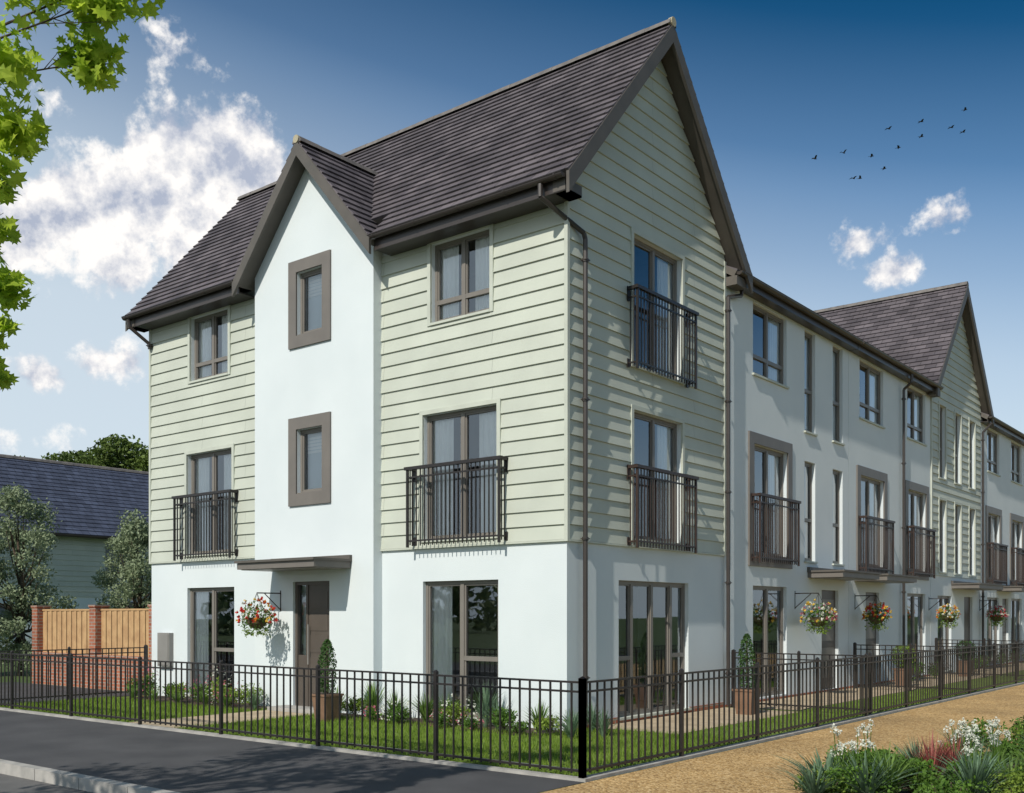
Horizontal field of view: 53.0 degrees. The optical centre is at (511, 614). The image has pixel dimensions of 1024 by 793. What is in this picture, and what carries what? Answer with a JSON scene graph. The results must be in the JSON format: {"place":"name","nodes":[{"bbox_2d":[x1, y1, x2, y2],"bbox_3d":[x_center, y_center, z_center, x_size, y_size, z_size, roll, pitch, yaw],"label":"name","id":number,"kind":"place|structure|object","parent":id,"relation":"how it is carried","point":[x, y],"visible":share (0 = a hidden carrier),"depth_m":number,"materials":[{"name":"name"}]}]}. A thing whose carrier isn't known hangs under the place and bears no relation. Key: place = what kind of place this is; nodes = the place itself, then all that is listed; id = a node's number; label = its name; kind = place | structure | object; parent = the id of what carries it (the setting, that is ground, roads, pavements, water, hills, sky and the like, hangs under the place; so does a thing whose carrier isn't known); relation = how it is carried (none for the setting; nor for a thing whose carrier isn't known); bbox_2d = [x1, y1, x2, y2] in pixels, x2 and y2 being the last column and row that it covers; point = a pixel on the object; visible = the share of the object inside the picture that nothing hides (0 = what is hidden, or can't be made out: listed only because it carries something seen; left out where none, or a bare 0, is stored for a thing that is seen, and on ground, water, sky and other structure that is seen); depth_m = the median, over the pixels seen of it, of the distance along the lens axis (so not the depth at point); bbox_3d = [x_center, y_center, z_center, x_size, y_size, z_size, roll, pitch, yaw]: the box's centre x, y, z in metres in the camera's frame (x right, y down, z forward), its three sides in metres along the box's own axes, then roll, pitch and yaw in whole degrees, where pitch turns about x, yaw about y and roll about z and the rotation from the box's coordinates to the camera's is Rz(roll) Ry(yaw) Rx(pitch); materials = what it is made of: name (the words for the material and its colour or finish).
{"place":"outdoors","nodes":[
{"label":"outdoors","id":0,"kind":"place"},
{"bbox_2d":[0,773,92,792],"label":"road","id":1,"kind":"structure","parent":0,"point":[10,784],"depth_m":10.59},
{"bbox_2d":[0,759,179,792],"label":"kerb","id":2,"kind":"structure","parent":1,"relation":"on","point":[88,783],"depth_m":10.59,"materials":[{"name":"concrete"}]},
{"bbox_2d":[2,682,142,703],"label":"driveway","id":3,"kind":"structure","parent":0,"point":[52,692],"depth_m":21.96,"materials":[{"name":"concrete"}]},
{"bbox_2d":[13,433,148,471],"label":"distant trees","id":4,"kind":"object","parent":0,"point":[123,453],"visible":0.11,"depth_m":60.36,"materials":[{"name":"green plant"}]},
{"bbox_2d":[0,710,582,792],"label":"pavement","id":5,"kind":"structure","parent":0,"point":[180,762],"depth_m":11.41,"materials":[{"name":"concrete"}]},
{"bbox_2d":[0,687,978,775],"bbox_3d":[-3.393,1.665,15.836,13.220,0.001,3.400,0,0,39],"label":"lawn","id":6,"kind":"structure","parent":0,"point":[544,749],"depth_m":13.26,"materials":[{"name":"plant"}]},
{"bbox_2d":[119,695,266,709],"bbox_3d":[-5.960,1.659,19.446,4.100,0.001,0.930,0,0,39],"label":"planting bed","id":7,"kind":"object","parent":6,"relation":"on","point":[200,703],"visible":0.2,"depth_m":19.38,"materials":[{"name":"soil"}]},
{"bbox_2d":[202,668,236,704],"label":"shrub","id":8,"kind":"object","parent":7,"relation":"on","point":[217,689],"visible":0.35,"depth_m":18.64,"materials":[{"name":"green plant"}]},
{"bbox_2d":[234,680,266,706],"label":"shrub","id":9,"kind":"object","parent":7,"relation":"on","point":[247,693],"visible":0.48,"depth_m":18.34,"materials":[{"name":"green plant"}]},
{"bbox_2d":[129,710,309,727],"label":"garden path","id":10,"kind":"structure","parent":6,"relation":"on","point":[267,714],"depth_m":16.41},
{"bbox_2d":[312,639,343,721],"bbox_3d":[-2.893,1.020,16.076,0.370,1.300,0.370,0,0,39],"label":"potted topiary","id":11,"kind":"object","parent":6,"relation":"on","point":[327,651],"visible":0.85,"depth_m":16.01,"materials":[{"name":"plant"}]},
{"bbox_2d":[341,713,558,736],"bbox_3d":[-1.260,1.659,15.717,4.500,0.001,0.880,0,0,39],"label":"planting bed","id":12,"kind":"object","parent":6,"relation":"on","point":[493,726],"visible":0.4,"depth_m":15.36,"materials":[{"name":"plant"}]},
{"bbox_2d":[341,695,368,716],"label":"shrub","id":13,"kind":"object","parent":12,"relation":"on","point":[351,706],"visible":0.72,"depth_m":16.56,"materials":[{"name":"green plant"}]},
{"bbox_2d":[351,682,392,710],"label":"ornamental grass","id":14,"kind":"object","parent":12,"relation":"on","point":[373,698],"depth_m":16.36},
{"bbox_2d":[379,699,413,721],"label":"shrub","id":15,"kind":"object","parent":12,"relation":"on","point":[389,713],"visible":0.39,"depth_m":15.73,"materials":[{"name":"green plant"}]},
{"bbox_2d":[407,692,432,720],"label":"ornamental grass","id":16,"kind":"object","parent":12,"relation":"on","point":[423,709],"depth_m":15.68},
{"bbox_2d":[439,693,478,725],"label":"shrub","id":17,"kind":"object","parent":12,"relation":"on","point":[458,711],"visible":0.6,"depth_m":15.19,"materials":[{"name":"green plant"}]},
{"bbox_2d":[466,679,508,726],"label":"ornamental grass","id":18,"kind":"object","parent":12,"relation":"on","point":[485,701],"depth_m":15.07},
{"bbox_2d":[485,706,517,732],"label":"shrub","id":19,"kind":"object","parent":12,"relation":"on","point":[504,720],"visible":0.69,"depth_m":14.38,"materials":[{"name":"green plant"}]},
{"bbox_2d":[505,719,528,734],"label":"shrub","id":20,"kind":"object","parent":12,"relation":"on","point":[515,729],"visible":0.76,"depth_m":14.12,"materials":[{"name":"green plant"}]},
{"bbox_2d":[514,700,554,731],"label":"ornamental grass","id":21,"kind":"object","parent":12,"relation":"on","point":[534,716],"depth_m":14.35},
{"bbox_2d":[531,714,564,731],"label":"shrub","id":22,"kind":"object","parent":6,"relation":"on","point":[545,725],"visible":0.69,"depth_m":14.06,"materials":[{"name":"green plant"}]},
{"bbox_2d":[552,707,577,737],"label":"ornamental grass","id":23,"kind":"object","parent":6,"relation":"on","point":[566,730],"depth_m":13.66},
{"bbox_2d":[592,706,622,736],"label":"ornamental grass","id":24,"kind":"object","parent":6,"relation":"on","point":[600,723],"depth_m":14.00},
{"bbox_2d":[2,657,1004,792],"bbox_3d":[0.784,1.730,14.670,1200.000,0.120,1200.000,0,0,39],"label":"ground","id":25,"kind":"structure","parent":0,"point":[17,678],"depth_m":26.84,"materials":[{"name":"asphalt"}]},
{"bbox_2d":[0,482,78,675],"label":"silver leaved tree","id":26,"kind":"object","parent":25,"relation":"on","point":[21,608],"visible":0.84,"depth_m":27.77,"materials":[{"name":"green plant"}]},
{"bbox_2d":[0,645,147,699],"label":"metal railing","id":27,"kind":"object","parent":25,"relation":"on","point":[145,647],"visible":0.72,"depth_m":20.26,"materials":[{"name":"metal"}]},
{"bbox_2d":[0,548,147,648],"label":"walls","id":28,"kind":"structure","parent":25,"relation":"on","point":[83,602],"depth_m":42.52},
{"bbox_2d":[0,544,131,631],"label":"interior","id":29,"kind":"object","parent":28,"relation":"attached to","point":[107,551],"depth_m":45.21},
{"bbox_2d":[0,454,148,536],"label":"roof","id":30,"kind":"structure","parent":28,"relation":"attached to","point":[88,500],"depth_m":44.51,"materials":[{"name":"tile"}]},
{"bbox_2d":[0,533,151,597],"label":"cladding","id":31,"kind":"structure","parent":28,"relation":"attached to","point":[76,564],"depth_m":42.31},
{"bbox_2d":[0,0,165,391],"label":"oak tree","id":32,"kind":"object","parent":25,"relation":"on","point":[89,70],"visible":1,"depth_m":6.50,"materials":[{"name":"green plant"}]},
{"bbox_2d":[31,604,151,690],"bbox_3d":[-9.397,0.725,23.266,5.460,1.890,0.360,0,0,39],"label":"brick and timber wall","id":33,"kind":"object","parent":25,"relation":"on","point":[98,626],"visible":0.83,"depth_m":23.12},
{"bbox_2d":[91,508,151,608],"bbox_3d":[-10.815,-0.716,30.023,2.624,4.778,2.542,0,0,-38],"label":"silver leaved tree","id":34,"kind":"object","parent":25,"relation":"on","point":[135,531],"visible":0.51,"depth_m":29.62,"materials":[{"name":"green plant"}]},
{"bbox_2d":[121,17,752,729],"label":"corner townhouse","id":35,"kind":"structure","parent":25,"relation":"on","point":[445,393],"depth_m":16.97,"materials":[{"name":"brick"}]},
{"bbox_2d":[235,591,280,637],"bbox_3d":[-4.462,-0.006,17.949,0.750,0.847,0.768,0,0,-5],"label":"hanging basket","id":36,"kind":"object","parent":35,"relation":"attached to","point":[256,621],"visible":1,"depth_m":17.89,"materials":[{"name":"plant"}]},
{"bbox_2d":[190,230,684,716],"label":"windows","id":37,"kind":"structure","parent":35,"relation":"in","point":[317,592],"depth_m":17.02,"materials":[{"name":"plastic"}]},
{"bbox_2d":[0,681,1023,782],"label":"edging kerb","id":38,"kind":"structure","parent":25,"relation":"on","point":[618,771],"depth_m":12.91,"materials":[{"name":"concrete"}]},
{"bbox_2d":[0,650,586,777],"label":"metal railing","id":39,"kind":"object","parent":38,"relation":"on","point":[435,753],"visible":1,"depth_m":12.99,"materials":[{"name":"metal"}]},
{"bbox_2d":[578,641,1023,777],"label":"metal railing","id":40,"kind":"object","parent":38,"relation":"on","point":[906,658],"visible":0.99,"depth_m":14.15,"materials":[{"name":"metal"}]},
{"bbox_2d":[598,707,796,733],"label":"patio paving","id":41,"kind":"structure","parent":25,"relation":"on","point":[635,724],"depth_m":16.10,"materials":[{"name":"stone"}]},
{"bbox_2d":[732,633,760,714],"bbox_3d":[3.924,0.988,17.153,0.370,1.365,0.370,0,0,39],"label":"potted topiary","id":42,"kind":"object","parent":41,"relation":"on","point":[746,636],"visible":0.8,"depth_m":17.08,"materials":[{"name":"ceramic"}]},
{"bbox_2d":[724,275,847,706],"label":"walls","id":43,"kind":"structure","parent":25,"relation":"on","point":[763,407],"depth_m":20.86,"materials":[{"name":"paint"}]},
{"bbox_2d":[753,359,777,692],"bbox_3d":[4.937,-2.130,21.427,1.640,7.600,6.060,0,0,39],"label":"interior","id":44,"kind":"object","parent":43,"relation":"attached to","point":[758,598],"visible":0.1,"depth_m":23.71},
{"bbox_2d":[751,493,800,565],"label":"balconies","id":45,"kind":"structure","parent":43,"relation":"attached to","point":[778,529],"depth_m":19.81,"materials":[{"name":"metal"}]},
{"bbox_2d":[726,264,857,350],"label":"roof","id":46,"kind":"structure","parent":43,"relation":"on","point":[775,303],"depth_m":20.52,"materials":[{"name":"stone"}]},
{"bbox_2d":[736,270,863,343],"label":"gutters","id":47,"kind":"object","parent":46,"relation":"attached to","point":[784,297],"visible":1,"depth_m":20.24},
{"bbox_2d":[753,304,839,696],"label":"windows","id":48,"kind":"structure","parent":43,"relation":"attached to","point":[828,642],"depth_m":20.58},
{"bbox_2d":[748,373,844,568],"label":"trims","id":49,"kind":"object","parent":43,"relation":"attached to","point":[754,438],"visible":0.71,"depth_m":19.74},
{"bbox_2d":[768,318,835,560],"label":"curtains","id":50,"kind":"object","parent":43,"relation":"attached to","point":[773,374],"visible":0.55,"depth_m":20.61,"materials":[{"name":"fabric"}]},
{"bbox_2d":[795,593,837,633],"bbox_3d":[6.149,-0.039,20.564,0.760,0.883,0.762,0,0,-8],"label":"hanging basket","id":51,"kind":"object","parent":43,"relation":"attached to","point":[818,621],"visible":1,"depth_m":20.48,"materials":[{"name":"metal"}]},
{"bbox_2d":[807,567,881,580],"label":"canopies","id":52,"kind":"object","parent":43,"relation":"attached to","point":[835,574],"visible":1,"depth_m":21.35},
{"bbox_2d":[848,351,929,687],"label":"walls","id":53,"kind":"structure","parent":25,"relation":"on","point":[873,447],"depth_m":25.33,"materials":[{"name":"paint"}]},
{"bbox_2d":[860,406,865,562],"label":"window","id":54,"kind":"structure","parent":53,"relation":"attached to","point":[863,485],"depth_m":28.84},
{"bbox_2d":[855,595,891,631],"bbox_3d":[8.232,-0.045,23.213,0.648,0.870,0.746,0,0,-13],"label":"hanging basket","id":55,"kind":"object","parent":53,"relation":"attached to","point":[874,618],"visible":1,"depth_m":23.11,"materials":[{"name":"metal"}]},
{"bbox_2d":[858,573,918,583],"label":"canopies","id":56,"kind":"object","parent":53,"relation":"attached to","point":[886,578],"visible":0.7,"depth_m":23.52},
{"bbox_2d":[860,361,922,666],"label":"windows","id":57,"kind":"structure","parent":53,"relation":"attached to","point":[870,637],"depth_m":24.98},
{"bbox_2d":[849,343,934,393],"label":"roof","id":58,"kind":"structure","parent":53,"relation":"on","point":[870,356],"depth_m":24.94,"materials":[{"name":"plastic"}]},
{"bbox_2d":[861,341,943,662],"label":"gutters","id":59,"kind":"object","parent":58,"relation":"attached to","point":[897,363],"visible":0.86,"depth_m":25.87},
{"bbox_2d":[856,417,928,580],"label":"trims","id":60,"kind":"object","parent":53,"relation":"attached to","point":[878,475],"visible":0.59,"depth_m":25.05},
{"bbox_2d":[870,372,919,568],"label":"curtains","id":61,"kind":"object","parent":53,"relation":"attached to","point":[873,418],"visible":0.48,"depth_m":25.01,"materials":[{"name":"fabric"}]},
{"bbox_2d":[859,515,935,577],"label":"balconies","id":62,"kind":"structure","parent":53,"relation":"attached to","point":[919,532],"depth_m":24.78,"materials":[{"name":"metal"}]},
{"bbox_2d":[929,598,960,628],"bbox_3d":[11.632,-0.042,27.478,0.714,0.876,0.653,0,0,-1],"label":"hanging basket","id":63,"kind":"object","parent":53,"relation":"attached to","point":[951,617],"visible":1,"depth_m":27.39,"materials":[{"name":"metal"}]},
{"bbox_2d":[814,281,1004,673],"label":"gabled townhouse","id":64,"kind":"structure","parent":25,"relation":"on","point":[931,334],"depth_m":29.96,"materials":[{"name":"beige wood"}]},
{"bbox_2d":[938,407,970,669],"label":"windows","id":65,"kind":"structure","parent":64,"relation":"in","point":[966,599],"depth_m":30.09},
{"bbox_2d":[979,599,1009,626],"bbox_3d":[14.825,-0.053,31.454,0.732,0.853,0.660,0,0,0],"label":"hanging basket","id":66,"kind":"object","parent":64,"relation":"attached to","point":[997,618],"visible":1,"depth_m":31.39,"materials":[{"name":"metal"}]},
{"bbox_2d":[980,418,1023,667],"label":"walls","id":67,"kind":"structure","parent":25,"relation":"on","point":[1004,493],"depth_m":34.07,"materials":[{"name":"paint"}]},
{"bbox_2d":[980,411,1023,445],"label":"roof","id":68,"kind":"structure","parent":67,"relation":"on","point":[1007,432],"depth_m":33.41,"materials":[{"name":"stone"}]},
{"bbox_2d":[987,429,1019,662],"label":"windows","id":69,"kind":"structure","parent":67,"relation":"attached to","point":[990,516],"depth_m":34.52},
{"bbox_2d":[987,433,1017,660],"bbox_3d":[16.823,-2.160,34.880,0.012,7.400,5.850,0,0,39],"label":"glass","id":70,"kind":"object","parent":69,"relation":"attached to","point":[1016,530],"visible":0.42,"depth_m":35.35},
{"bbox_2d":[986,470,1023,585],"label":"trims","id":71,"kind":"object","parent":67,"relation":"attached to","point":[998,512],"visible":0.51,"depth_m":33.73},
{"bbox_2d":[987,542,1023,585],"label":"balconies","id":72,"kind":"structure","parent":67,"relation":"attached to","point":[999,563],"depth_m":33.17,"materials":[{"name":"metal"}]},
{"bbox_2d":[0,0,1023,460],"label":"sky","id":73,"kind":"structure","parent":0,"point":[213,97],"materials":[{"name":"blue"}]},
{"bbox_2d":[541,684,1023,792],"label":"gravel path","id":74,"kind":"structure","parent":0,"point":[742,770],"depth_m":12.40,"materials":[{"name":"gravel"}]},
{"bbox_2d":[802,748,1023,792],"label":"planting bed","id":75,"kind":"object","parent":74,"relation":"on","point":[902,791],"depth_m":9.79,"materials":[{"name":"plant"}]},
{"bbox_2d":[763,758,867,792],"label":"spiky plant","id":76,"kind":"object","parent":75,"relation":"on","point":[810,782],"visible":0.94,"depth_m":9.02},
{"bbox_2d":[768,742,871,791],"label":"spiky plant","id":77,"kind":"object","parent":75,"relation":"on","point":[829,759],"visible":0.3,"depth_m":9.54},
{"bbox_2d":[794,770,853,792],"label":"shrub","id":78,"kind":"object","parent":75,"relation":"on","point":[827,789],"visible":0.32,"depth_m":9.06,"materials":[{"name":"green plant"}]},
{"bbox_2d":[819,723,848,767],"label":"white flowering plant","id":79,"kind":"object","parent":75,"relation":"on","point":[840,752],"visible":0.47,"depth_m":9.38,"materials":[{"name":"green plant"}]},
{"bbox_2d":[821,762,876,792],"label":"shrub","id":80,"kind":"object","parent":75,"relation":"on","point":[845,773],"visible":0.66,"depth_m":9.00,"materials":[{"name":"green plant"}]},
{"bbox_2d":[842,726,870,788],"bbox_3d":[3.088,1.331,9.189,0.548,0.680,0.631,0,0,-21],"label":"white flowering plant","id":81,"kind":"object","parent":75,"relation":"on","point":[851,743],"visible":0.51,"depth_m":9.16,"materials":[{"name":"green plant"}]},
{"bbox_2d":[856,719,879,751],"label":"white flowering plant","id":82,"kind":"object","parent":75,"relation":"on","point":[866,732],"visible":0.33,"depth_m":10.06,"materials":[{"name":"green plant"}]},
{"bbox_2d":[843,748,896,767],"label":"shrub","id":83,"kind":"object","parent":75,"relation":"on","point":[868,757],"visible":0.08,"depth_m":9.56,"materials":[{"name":"green plant"}]},
{"bbox_2d":[815,750,932,792],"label":"spiky plant","id":84,"kind":"object","parent":75,"relation":"on","point":[862,784],"visible":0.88,"depth_m":8.93,"materials":[{"name":"plant"}]},
{"bbox_2d":[845,762,904,792],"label":"shrub","id":85,"kind":"object","parent":75,"relation":"on","point":[888,790],"visible":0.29,"depth_m":8.99,"materials":[{"name":"green plant"}]},
{"bbox_2d":[859,743,925,792],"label":"spiky plant","id":86,"kind":"object","parent":75,"relation":"on","point":[893,766],"visible":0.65,"depth_m":9.11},
{"bbox_2d":[871,735,945,770],"bbox_3d":[3.999,1.428,10.157,1.141,0.484,1.025,0,0,39],"label":"spiky plant","id":87,"kind":"object","parent":75,"relation":"on","point":[910,754],"visible":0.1,"depth_m":10.20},
{"bbox_2d":[890,754,940,792],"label":"shrub","id":88,"kind":"object","parent":75,"relation":"on","point":[923,766],"visible":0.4,"depth_m":9.25,"materials":[{"name":"green plant"}]},
{"bbox_2d":[898,766,955,792],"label":"shrub","id":89,"kind":"object","parent":75,"relation":"on","point":[926,778],"visible":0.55,"depth_m":9.14,"materials":[{"name":"green plant"}]},
{"bbox_2d":[903,732,961,772],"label":"red grass","id":90,"kind":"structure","parent":75,"relation":"on","point":[933,751],"depth_m":9.81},
{"bbox_2d":[931,726,969,772],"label":"red grass","id":91,"kind":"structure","parent":75,"relation":"on","point":[950,753],"depth_m":9.85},
{"bbox_2d":[909,775,996,792],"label":"shrub","id":92,"kind":"object","parent":75,"relation":"on","point":[932,788],"visible":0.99,"depth_m":8.46,"materials":[{"name":"green plant"}]},
{"bbox_2d":[934,719,989,751],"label":"white flowers","id":93,"kind":"object","parent":75,"relation":"on","point":[961,738],"visible":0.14,"depth_m":11.18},
{"bbox_2d":[943,717,981,758],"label":"white flowering plant","id":94,"kind":"object","parent":75,"relation":"on","point":[963,722],"visible":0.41,"depth_m":10.14,"materials":[{"name":"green plant"}]},
{"bbox_2d":[947,724,994,781],"bbox_3d":[4.148,1.328,9.282,0.631,0.687,0.563,0,0,39],"label":"white flowering plant","id":95,"kind":"object","parent":75,"relation":"on","point":[970,734],"visible":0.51,"depth_m":9.24,"materials":[{"name":"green plant"}]},
{"bbox_2d":[926,748,1023,784],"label":"spiky plant","id":96,"kind":"object","parent":75,"relation":"on","point":[989,757],"visible":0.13,"depth_m":9.36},
{"bbox_2d":[931,739,1020,792],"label":"spiky plant","id":97,"kind":"object","parent":75,"relation":"on","point":[970,772],"visible":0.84,"depth_m":8.57,"materials":[{"name":"plant"}]},
{"bbox_2d":[958,717,1012,756],"bbox_3d":[5.433,1.428,11.834,0.499,0.490,0.669,0,0,4],"label":"flowering plant","id":98,"kind":"object","parent":75,"relation":"on","point":[983,723],"visible":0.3,"depth_m":11.83,"materials":[{"name":"white plant"}]},
{"bbox_2d":[979,720,1016,771],"bbox_3d":[4.711,1.339,9.999,0.604,0.663,0.539,0,0,12],"label":"white flowering plant","id":99,"kind":"object","parent":75,"relation":"on","point":[997,741],"visible":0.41,"depth_m":9.94,"materials":[{"name":"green plant"}]},
{"bbox_2d":[981,717,1021,770],"bbox_3d":[4.825,1.345,10.265,0.626,0.651,0.587,0,0,-13],"label":"white flowering plant","id":100,"kind":"object","parent":75,"relation":"on","point":[996,724],"visible":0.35,"depth_m":10.27,"materials":[{"name":"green plant"}]},
{"bbox_2d":[986,766,1023,792],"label":"shrub","id":101,"kind":"object","parent":75,"relation":"on","point":[1018,780],"visible":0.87,"depth_m":8.75,"materials":[{"name":"green plant"}]},
{"bbox_2d":[988,738,1023,762],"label":"shrub","id":102,"kind":"object","parent":75,"relation":"on","point":[1009,746],"visible":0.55,"depth_m":11.35,"materials":[{"name":"green plant"}]},
{"bbox_2d":[991,752,1023,785],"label":"spiky plant","id":103,"kind":"object","parent":75,"relation":"on","point":[1010,766],"visible":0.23,"depth_m":9.08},
{"bbox_2d":[587,670,1023,744],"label":"lawn","id":104,"kind":"structure","parent":0,"point":[736,729],"depth_m":17.11,"materials":[{"name":"plant"}]},
{"bbox_2d":[731,649,871,714],"bbox_3d":[4.929,1.145,17.655,2.501,1.050,0.060,0,0,39],"label":"metal railing","id":105,"kind":"object","parent":104,"relation":"on","point":[734,657],"visible":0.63,"depth_m":17.66,"materials":[{"name":"metal"}]},
{"bbox_2d":[853,642,971,692],"bbox_3d":[8.665,1.145,22.324,2.501,1.050,0.060,0,0,39],"label":"metal railing","id":106,"kind":"object","parent":104,"relation":"on","point":[855,644],"visible":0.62,"depth_m":22.39,"materials":[{"name":"metal"}]},
{"bbox_2d":[935,638,1023,677],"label":"metal railing","id":107,"kind":"object","parent":104,"relation":"on","point":[984,640],"visible":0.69,"depth_m":27.21,"materials":[{"name":"metal"}]},
{"bbox_2d":[730,662,1023,710],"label":"patio paving","id":108,"kind":"structure","parent":0,"point":[772,706],"depth_m":21.61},
{"bbox_2d":[892,646,914,685],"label":"potted topiary","id":109,"kind":"object","parent":108,"relation":"on","point":[906,647],"visible":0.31,"depth_m":23.61,"materials":[{"name":"ceramic"}]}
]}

